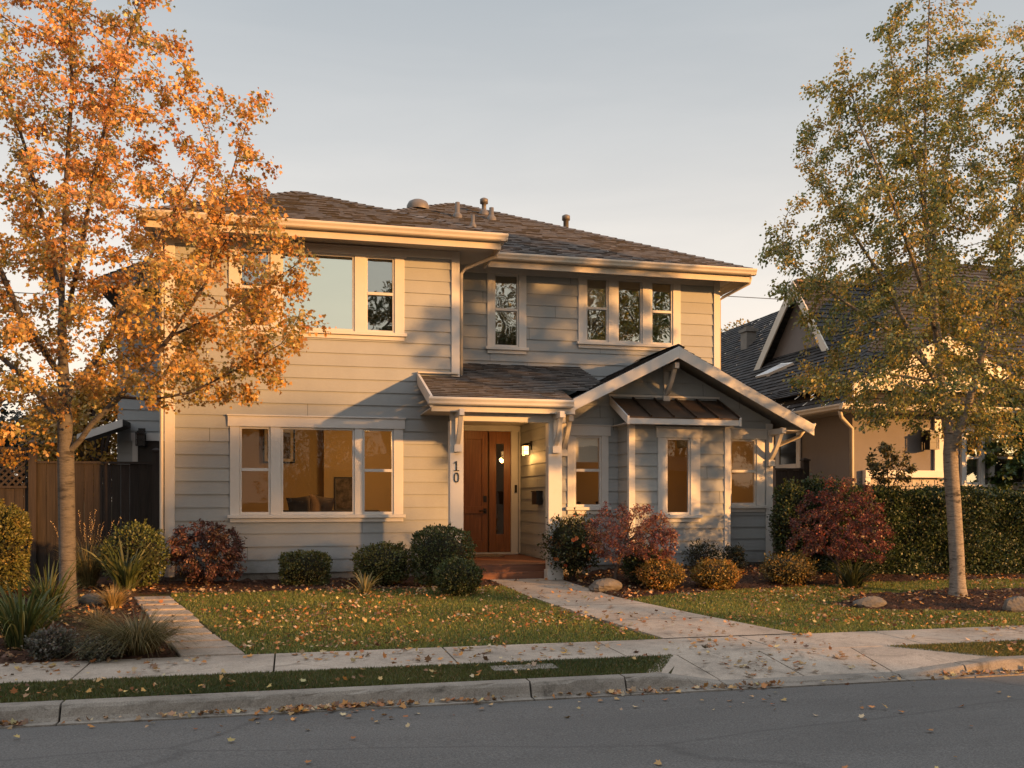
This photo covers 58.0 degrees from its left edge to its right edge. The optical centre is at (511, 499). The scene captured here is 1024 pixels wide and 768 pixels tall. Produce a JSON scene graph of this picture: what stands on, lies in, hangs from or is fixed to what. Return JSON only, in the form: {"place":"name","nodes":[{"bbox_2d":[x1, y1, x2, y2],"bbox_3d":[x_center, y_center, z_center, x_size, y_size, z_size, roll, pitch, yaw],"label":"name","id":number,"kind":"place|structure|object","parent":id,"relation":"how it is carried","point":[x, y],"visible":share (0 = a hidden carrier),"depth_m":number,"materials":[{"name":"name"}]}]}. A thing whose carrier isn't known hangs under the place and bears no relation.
{"place":"outdoors","nodes":[
{"label":"outdoors","id":0,"kind":"place"},
{"bbox_2d":[134,596,244,656],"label":"side path","id":1,"kind":"structure","parent":0,"point":[218,647],"depth_m":9.82,"materials":[{"name":"concrete"}]},
{"bbox_2d":[11,251,783,299],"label":"overhead wire","id":2,"kind":"object","parent":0,"point":[728,296],"visible":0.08,"depth_m":52.37,"materials":[{"name":"black metal"}]},
{"bbox_2d":[0,675,1023,767],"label":"road","id":3,"kind":"structure","parent":0,"point":[685,730],"depth_m":6.21,"materials":[{"name":"grey asphalt"}]},
{"bbox_2d":[0,668,1023,728],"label":"fallen leaves","id":4,"kind":"object","parent":3,"relation":"on","point":[297,708],"visible":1,"depth_m":7.18,"materials":[{"name":"orange plant"}]},
{"bbox_2d":[14,691,1010,767],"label":"fallen leaves","id":5,"kind":"object","parent":3,"relation":"on","point":[658,762],"visible":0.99,"depth_m":6.70,"materials":[{"name":"orange plant"}]},
{"bbox_2d":[0,625,1023,684],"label":"pavement","id":6,"kind":"structure","parent":0,"point":[239,664],"depth_m":8.85,"materials":[{"name":"concrete"}]},
{"bbox_2d":[0,548,1023,701],"bbox_3d":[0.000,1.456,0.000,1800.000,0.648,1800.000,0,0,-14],"label":"ground","id":7,"kind":"structure","parent":0,"point":[926,601],"depth_m":12.87,"materials":[{"name":"soil"}]},
{"bbox_2d":[0,447,27,573],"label":"lattice fence","id":8,"kind":"object","parent":7,"relation":"on","point":[14,496],"visible":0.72,"depth_m":14.98,"materials":[{"name":"brown wood"}]},
{"bbox_2d":[0,498,32,590],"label":"privet bush","id":9,"kind":"object","parent":7,"relation":"on","point":[15,529],"visible":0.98,"depth_m":12.69,"materials":[{"name":"green plant"}]},
{"bbox_2d":[12,406,52,549],"bbox_3d":[-12.049,-0.537,23.603,2.863,3.889,2.413,0,0,45],"label":"evergreen tree","id":10,"kind":"object","parent":7,"relation":"on","point":[27,477],"visible":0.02,"depth_m":23.71,"materials":[{"name":"green plant"}]},
{"bbox_2d":[0,395,83,514],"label":"evergreen tree","id":11,"kind":"object","parent":7,"relation":"on","point":[2,418],"visible":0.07,"depth_m":20.91,"materials":[{"name":"green plant"}]},
{"bbox_2d":[21,621,80,660],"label":"groundcover shrub","id":12,"kind":"object","parent":7,"relation":"on","point":[40,639],"visible":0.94,"depth_m":8.45,"materials":[{"name":"green plant"}]},
{"bbox_2d":[4,560,102,621],"bbox_3d":[-5.241,1.016,10.524,1.100,0.788,1.140,0,0,-1],"label":"iris clump","id":13,"kind":"object","parent":7,"relation":"on","point":[51,582],"visible":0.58,"depth_m":10.46,"materials":[{"name":"green plant"}]},
{"bbox_2d":[0,580,110,650],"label":"iris clump","id":14,"kind":"object","parent":7,"relation":"on","point":[20,621],"visible":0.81,"depth_m":8.96,"materials":[{"name":"green plant"}]},
{"bbox_2d":[10,371,117,546],"bbox_3d":[-9.882,-0.833,21.445,2.749,4.479,3.340,0,0,27],"label":"autumn tree","id":15,"kind":"object","parent":7,"relation":"on","point":[101,449],"visible":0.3,"depth_m":20.99,"materials":[{"name":"orange plant"}]},
{"bbox_2d":[50,509,119,587],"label":"fountain grass","id":16,"kind":"object","parent":7,"relation":"on","point":[89,569],"depth_m":13.54,"materials":[{"name":"green plant"}]},
{"bbox_2d":[79,593,104,605],"bbox_3d":[-5.329,1.283,11.727,0.326,0.202,0.216,0,0,-14],"label":"garden stone","id":17,"kind":"object","parent":7,"relation":"on","point":[84,599],"visible":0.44,"depth_m":11.65,"materials":[{"name":"grey stone"}]},
{"bbox_2d":[60,603,126,628],"bbox_3d":[-4.570,1.288,10.207,0.886,0.291,0.887,0,0,-14],"label":"sedge mound","id":18,"kind":"object","parent":7,"relation":"on","point":[91,616],"visible":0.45,"depth_m":10.15,"materials":[{"name":"green plant"}]},
{"bbox_2d":[27,440,163,578],"bbox_3d":[-6.795,0.199,15.266,2.207,2.362,0.180,0,0,-14],"label":"board fence","id":19,"kind":"object","parent":7,"relation":"on","point":[125,492],"visible":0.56,"depth_m":15.26,"materials":[{"name":"brown wood"}]},
{"bbox_2d":[72,633,127,662],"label":"groundcover shrub","id":20,"kind":"object","parent":7,"relation":"on","point":[98,652],"visible":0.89,"depth_m":8.40,"materials":[{"name":"green plant"}]},
{"bbox_2d":[87,581,140,607],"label":"blond grass","id":21,"kind":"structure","parent":7,"relation":"on","point":[114,598],"depth_m":11.38,"materials":[{"name":"beige plant"}]},
{"bbox_2d":[78,537,167,592],"bbox_3d":[-5.495,0.908,12.995,1.341,0.824,1.315,0,0,-14],"label":"flax plant","id":22,"kind":"object","parent":7,"relation":"on","point":[122,573],"visible":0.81,"depth_m":12.94,"materials":[{"name":"green plant"}]},
{"bbox_2d":[35,602,228,660],"bbox_3d":[-3.569,1.240,8.801,1.795,0.497,1.801,0,0,-14],"label":"sedge mound","id":23,"kind":"object","parent":7,"relation":"on","point":[143,639],"visible":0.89,"depth_m":8.67,"materials":[{"name":"green plant"}]},
{"bbox_2d":[92,519,172,586],"bbox_3d":[-5.601,0.802,13.668,1.067,1.067,0.980,0,0,-36],"label":"evergreen shrub","id":24,"kind":"object","parent":7,"relation":"on","point":[132,540],"visible":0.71,"depth_m":13.52,"materials":[{"name":"green plant"}]},
{"bbox_2d":[0,0,336,608],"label":"maple tree","id":25,"kind":"object","parent":7,"relation":"on","point":[89,379],"visible":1,"depth_m":11.25,"materials":[{"name":"orange plant"}]},
{"bbox_2d":[166,518,246,584],"bbox_3d":[-4.673,0.813,14.123,1.231,1.066,1.209,0,0,-14],"label":"nandina bush","id":26,"kind":"object","parent":7,"relation":"on","point":[193,571],"visible":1,"depth_m":13.92,"materials":[{"name":"red plant"}]},
{"bbox_2d":[278,549,332,585],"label":"boxwood shrub","id":27,"kind":"object","parent":7,"relation":"on","point":[302,567],"visible":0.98,"depth_m":13.88,"materials":[{"name":"green plant"}]},
{"bbox_2d":[347,571,383,595],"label":"strap tuft","id":28,"kind":"object","parent":7,"relation":"on","point":[366,585],"visible":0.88,"depth_m":12.90,"materials":[{"name":"green plant"}]},
{"bbox_2d":[350,540,415,585],"bbox_3d":[-1.938,0.973,13.961,0.903,0.729,0.951,0,0,36],"label":"boxwood shrub","id":29,"kind":"object","parent":7,"relation":"on","point":[391,562],"visible":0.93,"depth_m":13.76,"materials":[{"name":"green plant"}]},
{"bbox_2d":[410,521,477,585],"bbox_3d":[-1.044,0.831,13.893,1.023,1.015,0.993,0,0,-14],"label":"boxwood shrub","id":30,"kind":"object","parent":7,"relation":"on","point":[436,547],"visible":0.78,"depth_m":13.66,"materials":[{"name":"green plant"}]},
{"bbox_2d":[77,189,815,580],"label":"house","id":31,"kind":"structure","parent":7,"relation":"on","point":[491,379],"depth_m":15.78,"materials":[{"name":"paint"}]},
{"bbox_2d":[138,441,159,464],"bbox_3d":[-7.009,-0.095,18.337,0.770,2.150,0.023,0,0,-13],"label":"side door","id":32,"kind":"structure","parent":31,"relation":"in","point":[144,452],"depth_m":18.28,"materials":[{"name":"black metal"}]},
{"bbox_2d":[263,429,294,462],"bbox_3d":[-4.697,-1.098,18.633,0.625,0.705,0.030,0,0,-14],"label":"framed picture","id":33,"kind":"object","parent":31,"relation":"attached to","point":[288,446],"visible":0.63,"depth_m":18.66,"materials":[{"name":"black metal"}]},
{"bbox_2d":[227,414,405,522],"bbox_3d":[-3.177,-0.508,15.161,2.874,1.737,0.132,0,0,-13],"label":"window","id":34,"kind":"structure","parent":31,"relation":"in","point":[275,424],"depth_m":15.11,"materials":[{"name":"white paint"}]},
{"bbox_2d":[227,238,406,340],"bbox_3d":[-3.177,-3.429,15.161,2.914,1.535,0.132,0,0,-13],"label":"window","id":35,"kind":"structure","parent":31,"relation":"in","point":[341,293],"depth_m":15.27,"materials":[{"name":"white paint"}]},
{"bbox_2d":[283,510,379,514],"bbox_3d":[-3.389,0.630,16.901,2.140,0.900,0.950,0,0,-14],"label":"sofa","id":36,"kind":"object","parent":31,"relation":"in","point":[344,511],"visible":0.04,"depth_m":16.54,"materials":[{"name":"brown fabric"}]},
{"bbox_2d":[286,495,309,511],"bbox_3d":[-3.719,0.150,16.261,0.509,0.492,0.170,0,0,-14],"label":"cushion","id":37,"kind":"object","parent":36,"relation":"on","point":[300,504],"visible":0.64,"depth_m":16.20,"materials":[{"name":"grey fabric"}]},
{"bbox_2d":[310,494,335,511],"bbox_3d":[-3.384,0.140,16.321,0.531,0.515,0.170,0,0,-14],"label":"cushion","id":38,"kind":"object","parent":36,"relation":"on","point":[320,504],"visible":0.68,"depth_m":16.26,"materials":[{"name":"brown fabric"}]},
{"bbox_2d":[334,477,351,509],"bbox_3d":[-3.355,-0.121,18.626,0.457,0.685,0.030,0,0,-14],"label":"framed picture","id":39,"kind":"object","parent":31,"relation":"attached to","point":[343,492],"visible":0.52,"depth_m":18.61,"materials":[{"name":"black metal"}]},
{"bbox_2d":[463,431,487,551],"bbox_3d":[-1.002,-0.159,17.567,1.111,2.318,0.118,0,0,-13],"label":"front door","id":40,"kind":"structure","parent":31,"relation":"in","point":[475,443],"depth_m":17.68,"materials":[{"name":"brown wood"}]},
{"bbox_2d":[474,554,504,556],"bbox_3d":[-0.494,1.036,17.267,0.600,0.015,0.610,0,0,-14],"label":"doormat","id":41,"kind":"object","parent":31,"relation":"on","point":[487,555],"visible":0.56,"depth_m":17.13,"materials":[{"name":"brown fabric"}]},
{"bbox_2d":[485,266,528,354],"bbox_3d":[-0.098,-3.525,17.041,0.833,1.664,0.150,0,0,-13],"label":"window","id":42,"kind":"structure","parent":31,"relation":"in","point":[518,281],"depth_m":17.05,"materials":[{"name":"white paint"}]},
{"bbox_2d":[565,424,611,513],"bbox_3d":[1.306,-0.529,15.938,0.836,1.541,0.150,0,0,-13],"label":"window","id":43,"kind":"structure","parent":31,"relation":"in","point":[586,442],"depth_m":15.96,"materials":[{"name":"white paint"}]},
{"bbox_2d":[576,272,682,350],"bbox_3d":[2.245,-3.631,17.603,2.156,1.546,0.150,0,0,-13],"label":"window","id":44,"kind":"structure","parent":31,"relation":"in","point":[591,293],"depth_m":17.54,"materials":[{"name":"white paint"}]},
{"bbox_2d":[655,426,703,521],"bbox_3d":[2.842,-0.437,15.722,0.863,1.623,0.132,0,0,-13],"label":"window","id":45,"kind":"structure","parent":31,"relation":"in","point":[693,435],"depth_m":15.72,"materials":[{"name":"white paint"}]},
{"bbox_2d":[731,428,767,511],"bbox_3d":[4.216,-0.533,16.628,0.814,1.499,0.132,0,0,-13],"label":"window","id":46,"kind":"structure","parent":31,"relation":"in","point":[758,437],"depth_m":16.67,"materials":[{"name":"white paint"}]},
{"bbox_2d":[431,554,486,596],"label":"boxwood shrub","id":47,"kind":"object","parent":7,"relation":"on","point":[458,575],"visible":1,"depth_m":12.70,"materials":[{"name":"green plant"}]},
{"bbox_2d":[0,655,1023,728],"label":"kerb","id":48,"kind":"structure","parent":7,"relation":"on","point":[58,713],"depth_m":7.30,"materials":[{"name":"concrete"}]},
{"bbox_2d":[0,639,1023,702],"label":"verge grass","id":49,"kind":"structure","parent":7,"relation":"on","point":[449,672],"depth_m":7.70,"materials":[{"name":"green plant"}]},
{"bbox_2d":[0,563,1023,658],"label":"fallen leaves","id":50,"kind":"object","parent":7,"relation":"on","point":[11,655],"visible":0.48,"depth_m":13.27,"materials":[{"name":"orange plant"}]},
{"bbox_2d":[0,638,1023,696],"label":"fallen leaves","id":51,"kind":"object","parent":7,"relation":"on","point":[13,690],"visible":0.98,"depth_m":7.46,"materials":[{"name":"orange plant"}]},
{"bbox_2d":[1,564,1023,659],"bbox_3d":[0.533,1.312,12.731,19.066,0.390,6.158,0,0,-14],"label":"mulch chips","id":52,"kind":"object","parent":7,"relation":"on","point":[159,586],"visible":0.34,"depth_m":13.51,"materials":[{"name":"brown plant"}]},
{"bbox_2d":[491,663,558,671],"bbox_3d":[0.106,1.506,8.160,0.582,0.068,0.220,0,0,-14],"label":"utility cover","id":53,"kind":"object","parent":7,"relation":"on","point":[525,667],"visible":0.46,"depth_m":8.12,"materials":[{"name":"concrete"}]},
{"bbox_2d":[535,507,604,580],"bbox_3d":[0.968,0.721,14.800,1.069,1.229,1.115,0,0,-43],"label":"rose bush","id":54,"kind":"object","parent":7,"relation":"on","point":[570,549],"visible":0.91,"depth_m":14.59,"materials":[{"name":"green plant"}]},
{"bbox_2d":[172,576,1023,649],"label":"fallen leaves","id":55,"kind":"object","parent":7,"relation":"on","point":[493,637],"visible":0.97,"depth_m":11.26,"materials":[{"name":"orange plant"}]},
{"bbox_2d":[589,578,621,591],"bbox_3d":[1.371,1.270,13.527,0.495,0.255,0.360,0,0,-14],"label":"garden stone","id":56,"kind":"object","parent":7,"relation":"on","point":[604,584],"visible":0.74,"depth_m":13.40,"materials":[{"name":"beige stone"}]},
{"bbox_2d":[582,500,679,579],"bbox_3d":[1.796,0.676,13.795,1.479,1.347,1.398,0,0,-14],"label":"japanese maple","id":57,"kind":"object","parent":7,"relation":"on","point":[664,534],"visible":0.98,"depth_m":13.67,"materials":[{"name":"red plant"}]},
{"bbox_2d":[621,544,669,583],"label":"evergreen shrub","id":58,"kind":"object","parent":7,"relation":"on","point":[631,563],"visible":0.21,"depth_m":14.06,"materials":[{"name":"green plant"}]},
{"bbox_2d":[630,556,687,589],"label":"spirea shrub","id":59,"kind":"object","parent":7,"relation":"on","point":[658,574],"visible":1,"depth_m":13.50,"materials":[{"name":"orange plant"}]},
{"bbox_2d":[681,538,726,569],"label":"salvia plant","id":60,"kind":"object","parent":7,"relation":"on","point":[696,553],"visible":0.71,"depth_m":15.39,"materials":[{"name":"green plant"}]},
{"bbox_2d":[687,556,747,588],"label":"spirea shrub","id":61,"kind":"object","parent":7,"relation":"on","point":[715,574],"visible":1,"depth_m":13.68,"materials":[{"name":"orange plant"}]},
{"bbox_2d":[719,542,748,569],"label":"salvia plant","id":62,"kind":"object","parent":7,"relation":"on","point":[737,554],"visible":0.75,"depth_m":15.39,"materials":[{"name":"green plant"}]},
{"bbox_2d":[721,318,783,403],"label":"autumn tree","id":63,"kind":"object","parent":7,"relation":"on","point":[736,326],"visible":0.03,"depth_m":47.40,"materials":[{"name":"plant"}]},
{"bbox_2d":[755,550,820,585],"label":"spirea shrub","id":64,"kind":"object","parent":7,"relation":"on","point":[789,569],"visible":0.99,"depth_m":14.11,"materials":[{"name":"green plant"}]},
{"bbox_2d":[775,458,810,554],"bbox_3d":[6.128,0.228,20.183,0.792,2.305,0.150,0,0,-14],"label":"board fence","id":65,"kind":"object","parent":7,"relation":"on","point":[789,473],"visible":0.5,"depth_m":20.18,"materials":[{"name":"brown wood"}]},
{"bbox_2d":[766,476,823,560],"bbox_3d":[4.814,0.409,15.734,0.953,1.641,0.845,0,0,-14],"label":"evergreen shrub","id":66,"kind":"object","parent":7,"relation":"on","point":[785,511],"visible":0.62,"depth_m":15.56,"materials":[{"name":"green plant"}]},
{"bbox_2d":[785,476,896,584],"bbox_3d":[5.114,0.466,14.477,1.698,1.767,1.589,0,0,-14],"label":"japanese maple","id":67,"kind":"object","parent":7,"relation":"on","point":[863,518],"visible":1,"depth_m":14.29,"materials":[{"name":"red plant"}]},
{"bbox_2d":[815,555,894,588],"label":"agapanthus clump","id":68,"kind":"object","parent":7,"relation":"on","point":[852,578],"visible":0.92,"depth_m":13.96,"materials":[{"name":"green plant"}]},
{"bbox_2d":[852,596,886,607],"bbox_3d":[4.768,1.381,12.344,0.476,0.199,0.309,0,0,-14],"label":"garden stone","id":69,"kind":"object","parent":7,"relation":"on","point":[872,601],"visible":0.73,"depth_m":12.23,"materials":[{"name":"beige stone"}]},
{"bbox_2d":[721,261,1023,551],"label":"neighbour house","id":70,"kind":"structure","parent":7,"relation":"on","point":[837,444],"depth_m":20.69,"materials":[{"name":"beige paint"}]},
{"bbox_2d":[775,432,800,467],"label":"window","id":71,"kind":"structure","parent":70,"relation":"in","point":[788,455],"depth_m":21.53,"materials":[{"name":"white paint"}]},
{"bbox_2d":[960,424,987,489],"bbox_3d":[9.885,-0.920,19.809,0.670,1.412,0.132,0,0,-13],"label":"window","id":72,"kind":"structure","parent":70,"relation":"in","point":[963,458],"depth_m":19.77,"materials":[{"name":"white paint"}]},
{"bbox_2d":[987,424,1023,489],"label":"window","id":73,"kind":"structure","parent":70,"relation":"in","point":[992,469],"depth_m":19.94,"materials":[{"name":"white paint"}]},
{"bbox_2d":[753,0,1023,596],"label":"aspen tree","id":74,"kind":"object","parent":7,"relation":"on","point":[934,289],"visible":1,"depth_m":13.04,"materials":[{"name":"green plant"}]},
{"bbox_2d":[865,441,917,488],"bbox_3d":[6.411,0.123,15.710,0.830,2.268,0.836,0,0,-14],"label":"young tree","id":75,"kind":"object","parent":7,"relation":"on","point":[883,448],"visible":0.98,"depth_m":15.63,"materials":[{"name":"green plant"}]},
{"bbox_2d":[799,470,1023,575],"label":"hedge","id":76,"kind":"object","parent":7,"relation":"on","point":[993,527],"visible":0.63,"depth_m":15.70,"materials":[{"name":"green plant"}]},
{"bbox_2d":[982,393,1023,492],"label":"green maple","id":77,"kind":"object","parent":7,"relation":"on","point":[1014,467],"visible":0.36,"depth_m":19.51,"materials":[{"name":"green plant"}]},
{"bbox_2d":[1002,596,1023,612],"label":"garden stone","id":78,"kind":"object","parent":7,"relation":"on","point":[1014,603],"visible":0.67,"depth_m":11.93,"materials":[{"name":"beige stone"}]},
{"bbox_2d":[0,0,1023,496],"label":"sky","id":79,"kind":"structure","parent":0,"point":[666,124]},
{"bbox_2d":[171,578,1023,654],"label":"lawn grass","id":80,"kind":"structure","parent":0,"point":[237,599],"depth_m":11.32,"materials":[{"name":"green plant"}]},
{"bbox_2d":[490,578,795,638],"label":"front path","id":81,"kind":"structure","parent":0,"point":[654,626],"depth_m":11.43,"materials":[{"name":"concrete"}]},
{"bbox_2d":[649,646,999,679],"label":"pavement ramp","id":82,"kind":"structure","parent":0,"point":[887,658],"depth_m":8.68,"materials":[{"name":"concrete"}]},
{"bbox_2d":[0,578,1023,677],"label":"fallen leaves","id":83,"kind":"object","parent":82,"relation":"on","point":[427,658],"visible":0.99,"depth_m":8.88,"materials":[{"name":"orange plant"}]}
]}

